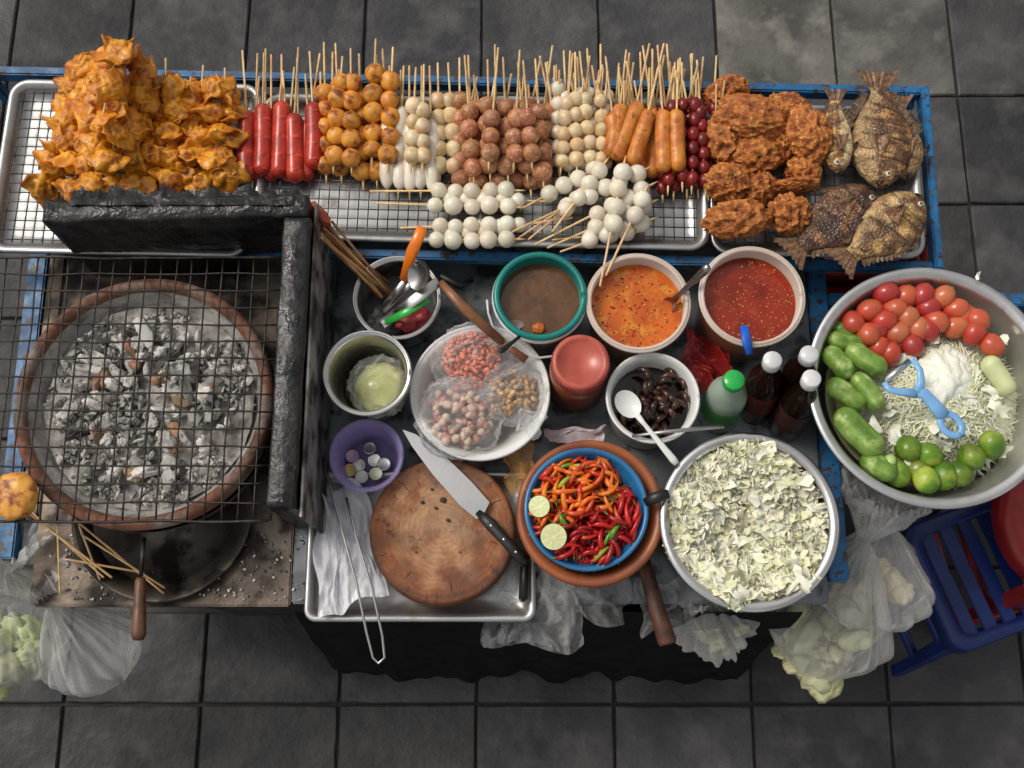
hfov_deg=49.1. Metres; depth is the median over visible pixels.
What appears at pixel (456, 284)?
black pot handle
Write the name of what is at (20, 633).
plastic carrier bag
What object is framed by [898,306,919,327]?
tomato
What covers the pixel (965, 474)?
lime
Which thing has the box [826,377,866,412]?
cucumber
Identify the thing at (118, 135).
fried wonton skewer
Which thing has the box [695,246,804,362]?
chili sauce tub
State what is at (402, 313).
green knife
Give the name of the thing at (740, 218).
fried chicken piece
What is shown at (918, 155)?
grilled tilapia
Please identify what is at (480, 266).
food cart
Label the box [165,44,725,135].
bamboo stick bundle
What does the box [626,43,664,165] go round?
fried roll skewer
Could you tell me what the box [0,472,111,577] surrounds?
grilled bun skewer
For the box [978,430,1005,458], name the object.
lime
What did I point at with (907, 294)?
tomato
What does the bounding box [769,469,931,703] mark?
bag of cabbage
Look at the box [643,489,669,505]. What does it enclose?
knife handle
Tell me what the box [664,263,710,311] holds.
steel ladle
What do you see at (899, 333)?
tomato
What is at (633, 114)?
fried roll skewer
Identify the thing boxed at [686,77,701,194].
dark red sausage skewer
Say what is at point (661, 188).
dark red sausage skewer
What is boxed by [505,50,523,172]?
pork meatball skewer
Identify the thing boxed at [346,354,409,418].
bag of sour fruit
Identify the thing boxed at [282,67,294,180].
red sausage skewer
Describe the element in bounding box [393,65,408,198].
white fish dumpling skewer
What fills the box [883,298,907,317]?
tomato
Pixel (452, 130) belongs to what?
fried fish ball skewer
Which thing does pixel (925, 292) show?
tomato
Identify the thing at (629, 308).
orange sauce tub
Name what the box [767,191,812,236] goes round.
fried chicken piece
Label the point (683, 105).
dark red sausage skewer
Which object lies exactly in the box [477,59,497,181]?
pork meatball skewer
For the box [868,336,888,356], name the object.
tomato
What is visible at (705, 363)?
red plastic bag
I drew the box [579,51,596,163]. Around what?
cream fish ball skewer
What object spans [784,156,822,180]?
fried chicken piece
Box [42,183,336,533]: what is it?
sooty windbreak
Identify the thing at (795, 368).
soy sauce bottle
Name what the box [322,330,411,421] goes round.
steel bucket
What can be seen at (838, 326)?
cucumber
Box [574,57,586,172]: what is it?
cream fish ball skewer
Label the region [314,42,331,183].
fried meatball skewer
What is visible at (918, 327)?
tomato
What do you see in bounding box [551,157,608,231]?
fish ball skewer
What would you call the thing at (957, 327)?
tomato
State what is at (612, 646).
black cloth skirt
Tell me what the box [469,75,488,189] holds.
pork meatball skewer
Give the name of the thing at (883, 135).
grilled tilapia
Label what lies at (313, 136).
red sausage skewer
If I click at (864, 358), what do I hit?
cucumber
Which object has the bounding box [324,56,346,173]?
fried meatball skewer
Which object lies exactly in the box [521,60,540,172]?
pork meatball skewer
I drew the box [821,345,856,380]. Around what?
cucumber
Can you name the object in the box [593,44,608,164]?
cream fish ball skewer
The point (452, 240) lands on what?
fish ball skewer
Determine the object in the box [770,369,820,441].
soy sauce bottle
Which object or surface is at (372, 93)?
fried meatball skewer
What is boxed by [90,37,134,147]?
fried wonton skewer
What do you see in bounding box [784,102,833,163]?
fried chicken piece
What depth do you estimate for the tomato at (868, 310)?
1.99 m
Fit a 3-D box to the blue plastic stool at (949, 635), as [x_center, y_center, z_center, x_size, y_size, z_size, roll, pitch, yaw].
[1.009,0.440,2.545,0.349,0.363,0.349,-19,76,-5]
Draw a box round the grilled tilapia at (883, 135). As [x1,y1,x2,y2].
[848,68,916,188]
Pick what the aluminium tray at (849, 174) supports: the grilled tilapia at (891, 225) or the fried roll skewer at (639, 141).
the grilled tilapia at (891, 225)
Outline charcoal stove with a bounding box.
[13,279,273,532]
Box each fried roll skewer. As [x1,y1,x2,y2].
[603,49,627,156]
[605,56,620,143]
[610,43,649,160]
[616,62,634,165]
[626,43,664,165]
[639,52,647,171]
[647,49,657,177]
[655,45,670,172]
[669,61,676,175]
[670,59,685,171]
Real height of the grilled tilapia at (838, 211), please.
0.047 m
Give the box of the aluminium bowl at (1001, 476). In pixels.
[810,268,1023,509]
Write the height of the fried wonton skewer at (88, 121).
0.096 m
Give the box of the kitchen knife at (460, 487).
[403,430,528,566]
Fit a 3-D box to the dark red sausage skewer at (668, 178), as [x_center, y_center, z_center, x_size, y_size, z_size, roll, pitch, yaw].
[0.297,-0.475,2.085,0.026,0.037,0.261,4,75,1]
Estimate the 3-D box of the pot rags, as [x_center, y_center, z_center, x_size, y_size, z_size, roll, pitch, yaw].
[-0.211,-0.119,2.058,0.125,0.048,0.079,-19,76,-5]
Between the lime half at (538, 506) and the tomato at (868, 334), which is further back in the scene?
the tomato at (868, 334)
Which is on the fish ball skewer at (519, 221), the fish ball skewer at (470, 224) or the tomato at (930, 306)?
the fish ball skewer at (470, 224)
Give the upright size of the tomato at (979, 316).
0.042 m
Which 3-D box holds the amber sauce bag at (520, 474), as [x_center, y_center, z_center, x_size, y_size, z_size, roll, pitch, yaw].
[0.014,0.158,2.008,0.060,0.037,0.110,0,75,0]
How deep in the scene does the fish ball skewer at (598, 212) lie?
2.04 m
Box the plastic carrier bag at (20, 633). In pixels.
[0,526,73,700]
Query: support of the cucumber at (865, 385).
in the aluminium bowl at (1001, 476)
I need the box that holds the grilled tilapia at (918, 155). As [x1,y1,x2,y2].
[898,94,930,179]
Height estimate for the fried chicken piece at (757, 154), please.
0.076 m
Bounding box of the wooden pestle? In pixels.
[639,559,675,646]
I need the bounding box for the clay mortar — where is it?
[516,440,660,587]
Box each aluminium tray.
[0,79,261,256]
[255,93,476,243]
[477,95,708,250]
[708,105,925,258]
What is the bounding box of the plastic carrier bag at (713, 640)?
[671,591,759,667]
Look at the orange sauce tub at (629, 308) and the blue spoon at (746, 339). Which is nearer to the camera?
the blue spoon at (746, 339)
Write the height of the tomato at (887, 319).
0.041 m
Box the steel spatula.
[379,277,528,362]
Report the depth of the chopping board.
1.97 m
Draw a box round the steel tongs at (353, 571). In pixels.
[323,462,385,664]
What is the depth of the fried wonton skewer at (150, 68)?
2.05 m
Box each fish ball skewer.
[370,181,525,198]
[376,196,525,214]
[400,215,525,233]
[428,230,524,249]
[431,62,446,181]
[440,191,551,208]
[443,62,460,173]
[443,217,572,238]
[512,164,653,232]
[515,188,579,240]
[520,161,609,209]
[528,179,600,240]
[534,180,657,244]
[547,199,658,248]
[550,65,564,175]
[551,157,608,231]
[552,227,640,242]
[555,53,573,176]
[559,50,574,177]
[560,215,658,252]
[568,52,583,169]
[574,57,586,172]
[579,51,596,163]
[586,48,598,152]
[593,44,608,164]
[599,73,613,178]
[599,155,631,286]
[605,183,650,275]
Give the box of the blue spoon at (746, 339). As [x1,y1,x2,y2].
[740,326,752,354]
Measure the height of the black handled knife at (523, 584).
0.014 m
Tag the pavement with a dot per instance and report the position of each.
(266, 660)
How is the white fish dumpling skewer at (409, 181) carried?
on the aluminium tray at (352, 208)
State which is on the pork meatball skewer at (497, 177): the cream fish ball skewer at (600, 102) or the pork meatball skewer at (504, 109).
the pork meatball skewer at (504, 109)
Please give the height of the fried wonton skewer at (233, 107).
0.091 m
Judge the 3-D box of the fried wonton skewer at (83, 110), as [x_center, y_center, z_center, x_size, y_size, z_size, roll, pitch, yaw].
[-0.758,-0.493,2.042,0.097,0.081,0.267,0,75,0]
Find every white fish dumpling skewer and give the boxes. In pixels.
[379,65,394,196]
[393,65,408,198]
[402,65,416,201]
[415,65,426,199]
[425,65,439,197]
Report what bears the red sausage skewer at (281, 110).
on the red sausage skewer at (291, 99)
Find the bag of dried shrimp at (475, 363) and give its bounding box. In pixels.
[429,321,514,395]
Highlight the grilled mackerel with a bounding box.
[823,87,858,174]
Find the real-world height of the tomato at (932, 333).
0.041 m
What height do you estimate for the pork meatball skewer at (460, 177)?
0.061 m
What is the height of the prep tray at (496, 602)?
0.022 m
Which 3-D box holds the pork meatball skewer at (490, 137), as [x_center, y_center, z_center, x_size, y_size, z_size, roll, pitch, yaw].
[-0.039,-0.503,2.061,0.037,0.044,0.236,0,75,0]
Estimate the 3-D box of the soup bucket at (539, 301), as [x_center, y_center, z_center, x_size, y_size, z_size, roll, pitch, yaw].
[0.044,-0.127,2.049,0.184,0.197,0.205,0,75,0]
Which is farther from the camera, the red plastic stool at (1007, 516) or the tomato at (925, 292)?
the red plastic stool at (1007, 516)
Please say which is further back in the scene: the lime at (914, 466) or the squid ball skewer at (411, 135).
the squid ball skewer at (411, 135)
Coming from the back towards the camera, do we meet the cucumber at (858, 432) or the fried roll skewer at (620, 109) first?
the fried roll skewer at (620, 109)
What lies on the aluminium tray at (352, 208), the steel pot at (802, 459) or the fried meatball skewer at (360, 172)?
the fried meatball skewer at (360, 172)
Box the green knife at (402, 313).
[384,297,429,324]
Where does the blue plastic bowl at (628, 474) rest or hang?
in the clay mortar
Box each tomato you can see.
[840,310,864,333]
[856,299,882,321]
[856,322,880,346]
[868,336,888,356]
[869,321,887,336]
[871,282,899,303]
[872,309,897,330]
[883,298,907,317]
[884,341,901,366]
[886,322,910,344]
[898,284,915,306]
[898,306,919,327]
[900,333,924,356]
[910,316,926,338]
[914,283,934,306]
[915,297,941,316]
[923,317,939,342]
[924,311,949,332]
[935,285,955,309]
[942,298,969,317]
[942,317,968,338]
[960,305,974,320]
[962,323,986,345]
[968,308,990,329]
[978,333,1005,357]
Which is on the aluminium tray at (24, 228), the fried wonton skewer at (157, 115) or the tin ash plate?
the fried wonton skewer at (157, 115)
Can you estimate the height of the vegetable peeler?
0.012 m
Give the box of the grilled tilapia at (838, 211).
[774,184,876,269]
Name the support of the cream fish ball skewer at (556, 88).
on the aluminium tray at (675, 225)
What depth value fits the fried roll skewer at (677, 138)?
2.06 m
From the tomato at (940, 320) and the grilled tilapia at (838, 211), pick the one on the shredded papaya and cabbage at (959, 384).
the tomato at (940, 320)
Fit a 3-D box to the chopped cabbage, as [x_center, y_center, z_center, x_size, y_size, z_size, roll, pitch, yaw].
[0.406,0.243,1.930,0.301,0.121,0.299,0,75,0]
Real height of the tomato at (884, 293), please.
0.043 m
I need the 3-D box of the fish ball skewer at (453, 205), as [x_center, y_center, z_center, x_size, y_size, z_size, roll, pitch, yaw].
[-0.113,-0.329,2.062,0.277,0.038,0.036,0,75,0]
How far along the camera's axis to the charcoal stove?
1.98 m
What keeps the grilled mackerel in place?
on the aluminium tray at (849, 174)
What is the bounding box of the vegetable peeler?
[882,358,965,438]
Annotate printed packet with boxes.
[543,424,605,442]
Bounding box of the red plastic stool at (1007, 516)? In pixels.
[923,480,1023,627]
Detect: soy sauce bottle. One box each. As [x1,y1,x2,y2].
[741,351,782,423]
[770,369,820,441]
[774,345,818,408]
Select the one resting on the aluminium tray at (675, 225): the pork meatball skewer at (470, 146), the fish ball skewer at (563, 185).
the fish ball skewer at (563, 185)
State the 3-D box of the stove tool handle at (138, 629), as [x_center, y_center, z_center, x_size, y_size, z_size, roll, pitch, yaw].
[-0.652,0.356,1.956,0.026,0.027,0.178,-5,75,-1]
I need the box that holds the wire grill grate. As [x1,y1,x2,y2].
[0,256,280,523]
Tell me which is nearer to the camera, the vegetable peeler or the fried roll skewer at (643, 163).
the vegetable peeler
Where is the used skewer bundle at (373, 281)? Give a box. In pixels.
[311,201,391,298]
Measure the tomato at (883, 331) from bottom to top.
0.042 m
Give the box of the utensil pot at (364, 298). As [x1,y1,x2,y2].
[352,256,441,347]
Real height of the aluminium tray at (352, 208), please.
0.026 m
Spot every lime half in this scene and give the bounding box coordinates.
[528,495,549,517]
[540,523,566,549]
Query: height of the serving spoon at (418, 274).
0.126 m
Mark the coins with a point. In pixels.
(356, 467)
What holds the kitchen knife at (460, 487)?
on the chopping board
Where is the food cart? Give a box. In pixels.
[0,66,1023,615]
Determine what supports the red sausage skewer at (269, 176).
on the aluminium tray at (352, 208)
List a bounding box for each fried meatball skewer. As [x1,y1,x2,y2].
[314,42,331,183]
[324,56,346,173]
[330,43,349,183]
[341,48,361,175]
[352,53,368,190]
[362,38,384,167]
[368,55,384,187]
[377,47,399,173]
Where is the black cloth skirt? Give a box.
[294,612,802,684]
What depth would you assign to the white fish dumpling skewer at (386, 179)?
2.08 m
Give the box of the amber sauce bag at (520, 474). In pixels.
[503,447,534,495]
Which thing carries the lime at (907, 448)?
on the shredded papaya and cabbage at (959, 384)
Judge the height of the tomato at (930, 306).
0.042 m
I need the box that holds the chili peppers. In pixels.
[525,456,641,572]
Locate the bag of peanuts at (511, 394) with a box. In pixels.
[483,361,543,428]
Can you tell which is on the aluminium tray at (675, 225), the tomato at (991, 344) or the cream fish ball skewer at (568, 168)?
the cream fish ball skewer at (568, 168)
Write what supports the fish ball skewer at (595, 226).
on the aluminium tray at (675, 225)
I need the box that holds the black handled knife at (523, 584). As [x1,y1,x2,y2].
[518,553,528,601]
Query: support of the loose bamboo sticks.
on the tin ash plate
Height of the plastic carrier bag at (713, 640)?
0.248 m
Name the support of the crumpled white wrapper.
on the prep tray at (496, 602)
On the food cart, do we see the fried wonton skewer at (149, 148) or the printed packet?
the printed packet
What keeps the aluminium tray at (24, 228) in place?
on the food cart
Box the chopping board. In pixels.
[369,459,515,606]
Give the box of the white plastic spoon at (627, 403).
[615,390,678,465]
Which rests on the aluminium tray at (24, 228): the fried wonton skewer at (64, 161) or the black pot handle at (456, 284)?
the fried wonton skewer at (64, 161)
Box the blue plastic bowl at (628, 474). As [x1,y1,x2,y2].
[524,448,648,571]
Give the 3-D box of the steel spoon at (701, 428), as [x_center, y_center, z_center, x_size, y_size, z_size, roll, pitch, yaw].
[0.287,0.082,1.939,0.159,0.016,0.008,-5,75,-1]
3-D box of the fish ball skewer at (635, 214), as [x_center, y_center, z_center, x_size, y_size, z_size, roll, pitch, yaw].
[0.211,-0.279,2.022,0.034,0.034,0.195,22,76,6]
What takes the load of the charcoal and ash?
in the charcoal stove
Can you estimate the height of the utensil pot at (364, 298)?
0.118 m
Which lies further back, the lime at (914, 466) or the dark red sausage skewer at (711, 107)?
the dark red sausage skewer at (711, 107)
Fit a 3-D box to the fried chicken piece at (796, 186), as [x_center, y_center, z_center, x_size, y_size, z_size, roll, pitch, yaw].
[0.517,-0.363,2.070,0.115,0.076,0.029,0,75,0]
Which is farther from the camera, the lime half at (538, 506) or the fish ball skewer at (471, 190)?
the fish ball skewer at (471, 190)
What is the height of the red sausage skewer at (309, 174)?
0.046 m
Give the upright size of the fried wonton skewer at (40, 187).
0.088 m
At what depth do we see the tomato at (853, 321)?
1.99 m
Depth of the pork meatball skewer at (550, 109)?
2.09 m
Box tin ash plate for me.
[71,478,251,602]
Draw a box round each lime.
[888,459,911,487]
[894,435,921,461]
[909,459,928,482]
[912,466,940,493]
[919,442,943,467]
[933,461,957,490]
[950,460,973,486]
[956,443,985,469]
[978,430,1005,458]
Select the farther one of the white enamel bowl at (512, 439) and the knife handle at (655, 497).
the white enamel bowl at (512, 439)
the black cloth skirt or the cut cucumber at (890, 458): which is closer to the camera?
the cut cucumber at (890, 458)
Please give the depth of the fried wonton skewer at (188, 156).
2.06 m
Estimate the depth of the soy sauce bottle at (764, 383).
1.96 m
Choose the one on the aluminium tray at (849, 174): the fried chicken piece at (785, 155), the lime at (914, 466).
the fried chicken piece at (785, 155)
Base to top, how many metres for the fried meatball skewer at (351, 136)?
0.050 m
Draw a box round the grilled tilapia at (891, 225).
[824,191,926,279]
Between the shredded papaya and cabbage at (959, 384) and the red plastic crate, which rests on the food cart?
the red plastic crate
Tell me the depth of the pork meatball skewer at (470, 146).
2.06 m
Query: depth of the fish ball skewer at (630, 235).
2.04 m
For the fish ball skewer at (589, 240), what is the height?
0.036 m
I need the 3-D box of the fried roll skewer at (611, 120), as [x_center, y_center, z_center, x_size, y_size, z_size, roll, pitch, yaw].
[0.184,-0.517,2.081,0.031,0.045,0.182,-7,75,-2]
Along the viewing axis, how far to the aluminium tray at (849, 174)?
2.10 m
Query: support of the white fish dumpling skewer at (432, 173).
on the aluminium tray at (352, 208)
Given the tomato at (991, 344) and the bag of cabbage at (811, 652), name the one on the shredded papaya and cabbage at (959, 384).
the tomato at (991, 344)
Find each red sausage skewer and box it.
[237,50,255,179]
[253,52,271,176]
[253,53,260,180]
[264,54,277,180]
[270,54,290,177]
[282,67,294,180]
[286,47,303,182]
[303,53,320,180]
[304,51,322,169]
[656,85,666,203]
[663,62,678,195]
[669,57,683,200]
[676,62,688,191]
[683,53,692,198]
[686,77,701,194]
[690,54,701,198]
[696,60,709,196]
[703,55,717,201]
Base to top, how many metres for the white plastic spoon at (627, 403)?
0.020 m
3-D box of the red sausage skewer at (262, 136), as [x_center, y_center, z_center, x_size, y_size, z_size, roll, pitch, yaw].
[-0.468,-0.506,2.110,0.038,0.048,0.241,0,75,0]
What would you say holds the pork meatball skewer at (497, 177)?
on the aluminium tray at (675, 225)
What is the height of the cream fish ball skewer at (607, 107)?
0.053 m
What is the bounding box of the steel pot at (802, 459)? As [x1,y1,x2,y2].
[659,432,839,612]
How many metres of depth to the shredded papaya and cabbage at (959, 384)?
1.97 m
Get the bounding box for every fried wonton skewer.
[19,75,77,207]
[32,52,86,176]
[51,51,95,200]
[73,45,103,175]
[76,112,96,189]
[78,48,121,193]
[84,34,137,172]
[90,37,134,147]
[113,44,160,192]
[122,55,160,174]
[137,125,159,193]
[148,72,174,189]
[148,73,189,191]
[172,76,204,185]
[179,83,214,189]
[187,75,239,192]
[203,73,250,190]
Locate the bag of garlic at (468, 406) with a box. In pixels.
[414,375,505,460]
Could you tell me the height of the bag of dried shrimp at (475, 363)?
0.107 m
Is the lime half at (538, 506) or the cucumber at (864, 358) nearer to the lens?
the lime half at (538, 506)
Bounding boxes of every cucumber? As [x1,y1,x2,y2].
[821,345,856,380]
[826,330,863,351]
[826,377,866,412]
[832,320,852,333]
[833,407,884,455]
[845,343,887,376]
[850,371,884,410]
[859,454,897,481]
[885,454,896,463]
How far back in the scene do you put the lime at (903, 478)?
1.92 m
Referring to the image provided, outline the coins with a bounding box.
[345,441,390,483]
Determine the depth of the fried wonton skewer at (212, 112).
2.06 m
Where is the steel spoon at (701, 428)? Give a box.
[632,424,723,437]
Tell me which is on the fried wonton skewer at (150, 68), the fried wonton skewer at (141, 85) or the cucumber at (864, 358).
the fried wonton skewer at (141, 85)
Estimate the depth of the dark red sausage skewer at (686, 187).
2.09 m
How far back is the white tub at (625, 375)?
2.01 m
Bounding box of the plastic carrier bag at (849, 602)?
[819,477,934,633]
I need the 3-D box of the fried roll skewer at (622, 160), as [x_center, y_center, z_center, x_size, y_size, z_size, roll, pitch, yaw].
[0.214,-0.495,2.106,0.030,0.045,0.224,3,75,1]
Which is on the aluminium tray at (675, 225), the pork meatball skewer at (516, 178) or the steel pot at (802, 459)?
the pork meatball skewer at (516, 178)
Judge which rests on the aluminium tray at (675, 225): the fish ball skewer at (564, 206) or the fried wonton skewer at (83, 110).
the fish ball skewer at (564, 206)
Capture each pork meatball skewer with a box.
[451,57,468,187]
[459,55,481,183]
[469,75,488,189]
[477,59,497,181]
[480,47,500,171]
[488,98,506,185]
[497,57,516,180]
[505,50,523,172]
[509,78,523,192]
[513,62,535,183]
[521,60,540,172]
[523,83,537,198]
[530,58,552,187]
[538,61,554,188]
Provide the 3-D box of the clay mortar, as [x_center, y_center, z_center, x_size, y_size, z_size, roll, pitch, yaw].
[0.135,0.237,1.987,0.256,0.139,0.256,0,75,0]
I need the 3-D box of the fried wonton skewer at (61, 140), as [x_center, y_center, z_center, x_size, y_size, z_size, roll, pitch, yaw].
[-0.819,-0.496,2.091,0.092,0.086,0.235,13,75,4]
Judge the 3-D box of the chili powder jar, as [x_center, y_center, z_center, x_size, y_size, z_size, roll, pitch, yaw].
[0.120,-0.017,2.033,0.106,0.171,0.106,0,75,0]
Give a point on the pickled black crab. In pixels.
(666, 400)
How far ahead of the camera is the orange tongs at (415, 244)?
1.98 m
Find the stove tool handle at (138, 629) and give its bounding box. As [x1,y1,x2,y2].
[131,537,146,640]
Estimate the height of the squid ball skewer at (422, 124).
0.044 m
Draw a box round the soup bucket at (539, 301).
[486,252,586,358]
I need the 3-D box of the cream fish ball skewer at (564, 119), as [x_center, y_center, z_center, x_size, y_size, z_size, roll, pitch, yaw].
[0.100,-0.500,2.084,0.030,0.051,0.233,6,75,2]
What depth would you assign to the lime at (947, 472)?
1.92 m
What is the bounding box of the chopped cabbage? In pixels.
[662,437,828,611]
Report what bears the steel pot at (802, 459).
on the food cart
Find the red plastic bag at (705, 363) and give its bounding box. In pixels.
[682,325,732,391]
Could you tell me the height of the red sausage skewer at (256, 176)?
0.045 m
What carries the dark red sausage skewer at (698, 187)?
on the aluminium tray at (675, 225)
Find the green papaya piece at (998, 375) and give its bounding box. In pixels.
[980,355,1015,396]
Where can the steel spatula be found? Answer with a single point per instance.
(463, 307)
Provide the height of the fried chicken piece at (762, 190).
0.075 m
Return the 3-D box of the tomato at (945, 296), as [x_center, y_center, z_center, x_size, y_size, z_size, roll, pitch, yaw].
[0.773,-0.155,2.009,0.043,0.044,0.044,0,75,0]
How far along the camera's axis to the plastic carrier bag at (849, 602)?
2.15 m
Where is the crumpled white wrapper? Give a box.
[313,478,388,617]
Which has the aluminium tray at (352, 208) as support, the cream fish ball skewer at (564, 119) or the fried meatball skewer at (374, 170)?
the fried meatball skewer at (374, 170)
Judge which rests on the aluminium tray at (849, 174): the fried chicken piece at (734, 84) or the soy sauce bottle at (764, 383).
the fried chicken piece at (734, 84)
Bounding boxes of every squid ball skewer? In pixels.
[404,67,421,173]
[414,64,431,173]
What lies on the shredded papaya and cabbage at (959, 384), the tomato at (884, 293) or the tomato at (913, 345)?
the tomato at (913, 345)
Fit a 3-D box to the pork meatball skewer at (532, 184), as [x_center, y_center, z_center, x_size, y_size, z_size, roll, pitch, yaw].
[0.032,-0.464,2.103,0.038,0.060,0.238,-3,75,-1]
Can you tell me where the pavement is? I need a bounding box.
[0,0,1023,767]
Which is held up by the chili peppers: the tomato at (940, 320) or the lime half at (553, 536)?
the lime half at (553, 536)
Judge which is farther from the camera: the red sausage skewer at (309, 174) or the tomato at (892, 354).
the red sausage skewer at (309, 174)
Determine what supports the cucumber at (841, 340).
in the aluminium bowl at (1001, 476)
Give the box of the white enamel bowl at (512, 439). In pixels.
[410,325,549,460]
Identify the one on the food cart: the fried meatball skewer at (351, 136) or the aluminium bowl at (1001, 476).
the aluminium bowl at (1001, 476)
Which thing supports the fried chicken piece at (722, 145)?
on the aluminium tray at (849, 174)
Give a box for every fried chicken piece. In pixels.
[700,198,773,239]
[701,73,750,110]
[703,162,753,201]
[705,116,739,163]
[711,92,786,138]
[731,135,781,174]
[741,170,777,205]
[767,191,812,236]
[769,91,808,121]
[770,177,821,196]
[776,132,793,166]
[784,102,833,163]
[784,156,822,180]
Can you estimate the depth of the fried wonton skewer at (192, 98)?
2.06 m
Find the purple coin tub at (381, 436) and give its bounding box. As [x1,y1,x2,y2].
[329,419,403,491]
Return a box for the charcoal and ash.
[43,306,256,509]
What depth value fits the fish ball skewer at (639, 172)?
2.04 m
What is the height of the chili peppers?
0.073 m
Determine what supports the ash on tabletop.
on the food cart
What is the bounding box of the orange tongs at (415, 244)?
[381,225,426,308]
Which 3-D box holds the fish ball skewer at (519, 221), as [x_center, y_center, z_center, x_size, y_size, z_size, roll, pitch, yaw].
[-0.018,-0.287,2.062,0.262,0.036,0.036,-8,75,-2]
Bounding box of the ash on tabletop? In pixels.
[64,531,304,600]
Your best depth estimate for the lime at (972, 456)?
1.92 m
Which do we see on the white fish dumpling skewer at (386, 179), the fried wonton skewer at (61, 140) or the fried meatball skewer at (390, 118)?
the fried meatball skewer at (390, 118)
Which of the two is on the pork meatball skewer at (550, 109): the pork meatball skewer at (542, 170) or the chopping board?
the pork meatball skewer at (542, 170)
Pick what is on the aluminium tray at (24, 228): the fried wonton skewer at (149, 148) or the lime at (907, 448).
the fried wonton skewer at (149, 148)
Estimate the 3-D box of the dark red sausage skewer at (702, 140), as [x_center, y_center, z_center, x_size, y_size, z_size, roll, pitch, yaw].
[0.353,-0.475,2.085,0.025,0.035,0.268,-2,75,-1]
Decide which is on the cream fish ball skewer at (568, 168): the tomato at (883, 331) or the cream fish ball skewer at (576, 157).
the cream fish ball skewer at (576, 157)
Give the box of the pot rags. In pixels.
[365,304,433,334]
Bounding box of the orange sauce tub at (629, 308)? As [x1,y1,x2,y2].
[586,253,690,363]
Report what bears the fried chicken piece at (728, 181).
on the aluminium tray at (849, 174)
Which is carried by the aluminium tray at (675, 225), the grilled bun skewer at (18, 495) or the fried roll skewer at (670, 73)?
the fried roll skewer at (670, 73)
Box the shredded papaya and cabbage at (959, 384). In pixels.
[825,271,1020,490]
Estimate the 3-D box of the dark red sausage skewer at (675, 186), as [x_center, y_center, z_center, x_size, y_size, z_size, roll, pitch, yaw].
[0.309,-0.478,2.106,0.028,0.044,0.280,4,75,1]
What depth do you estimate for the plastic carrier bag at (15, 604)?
2.11 m
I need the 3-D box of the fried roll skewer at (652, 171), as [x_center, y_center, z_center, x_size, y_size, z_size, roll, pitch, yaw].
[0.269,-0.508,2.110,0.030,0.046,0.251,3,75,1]
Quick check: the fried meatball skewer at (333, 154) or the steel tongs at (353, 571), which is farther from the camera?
the fried meatball skewer at (333, 154)
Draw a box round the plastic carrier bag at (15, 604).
[0,553,141,697]
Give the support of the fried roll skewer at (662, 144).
on the dark red sausage skewer at (661, 188)
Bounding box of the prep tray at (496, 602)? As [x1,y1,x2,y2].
[304,471,535,621]
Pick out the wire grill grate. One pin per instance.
(221, 520)
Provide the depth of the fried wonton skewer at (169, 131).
2.05 m
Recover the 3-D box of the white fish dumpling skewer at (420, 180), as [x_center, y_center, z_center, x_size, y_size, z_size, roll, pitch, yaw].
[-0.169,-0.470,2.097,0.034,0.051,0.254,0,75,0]
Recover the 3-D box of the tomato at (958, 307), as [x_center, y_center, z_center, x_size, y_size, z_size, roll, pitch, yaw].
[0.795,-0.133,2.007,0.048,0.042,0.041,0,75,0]
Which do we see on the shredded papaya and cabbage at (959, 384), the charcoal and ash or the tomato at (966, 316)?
the tomato at (966, 316)
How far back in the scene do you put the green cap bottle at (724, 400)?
1.99 m
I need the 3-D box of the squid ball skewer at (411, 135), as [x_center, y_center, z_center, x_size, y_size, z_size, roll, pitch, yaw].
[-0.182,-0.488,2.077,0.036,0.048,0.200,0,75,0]
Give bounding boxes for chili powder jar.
[549,334,609,411]
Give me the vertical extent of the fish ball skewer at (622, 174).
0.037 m
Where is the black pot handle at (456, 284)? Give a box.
[439,273,473,288]
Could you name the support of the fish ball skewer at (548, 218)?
on the aluminium tray at (675, 225)
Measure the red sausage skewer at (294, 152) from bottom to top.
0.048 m
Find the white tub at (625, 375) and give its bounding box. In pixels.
[605,352,699,448]
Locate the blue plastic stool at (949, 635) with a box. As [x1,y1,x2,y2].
[846,500,1023,675]
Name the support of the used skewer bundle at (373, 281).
in the utensil pot at (364, 298)
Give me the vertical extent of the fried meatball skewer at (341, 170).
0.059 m
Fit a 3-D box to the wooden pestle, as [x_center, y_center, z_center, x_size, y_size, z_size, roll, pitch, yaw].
[0.248,0.364,1.978,0.034,0.034,0.194,-14,75,-4]
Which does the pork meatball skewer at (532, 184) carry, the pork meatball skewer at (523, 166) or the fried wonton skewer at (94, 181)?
the pork meatball skewer at (523, 166)
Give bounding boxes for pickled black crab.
[619,366,689,436]
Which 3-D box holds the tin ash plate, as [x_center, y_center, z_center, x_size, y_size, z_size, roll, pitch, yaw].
[-0.639,0.234,2.051,0.330,0.015,0.330,0,75,0]
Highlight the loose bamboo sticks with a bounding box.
[32,512,164,593]
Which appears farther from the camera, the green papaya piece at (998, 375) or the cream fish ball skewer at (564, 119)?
the cream fish ball skewer at (564, 119)
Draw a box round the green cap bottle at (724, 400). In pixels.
[699,370,746,432]
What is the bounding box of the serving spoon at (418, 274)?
[382,260,429,314]
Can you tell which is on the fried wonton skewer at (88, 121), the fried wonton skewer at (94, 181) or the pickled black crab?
the fried wonton skewer at (94, 181)
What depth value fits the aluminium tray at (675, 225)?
2.09 m
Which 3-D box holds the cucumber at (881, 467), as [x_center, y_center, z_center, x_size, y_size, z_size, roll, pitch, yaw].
[0.632,0.142,1.929,0.068,0.041,0.042,33,77,8]
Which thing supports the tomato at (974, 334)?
on the shredded papaya and cabbage at (959, 384)

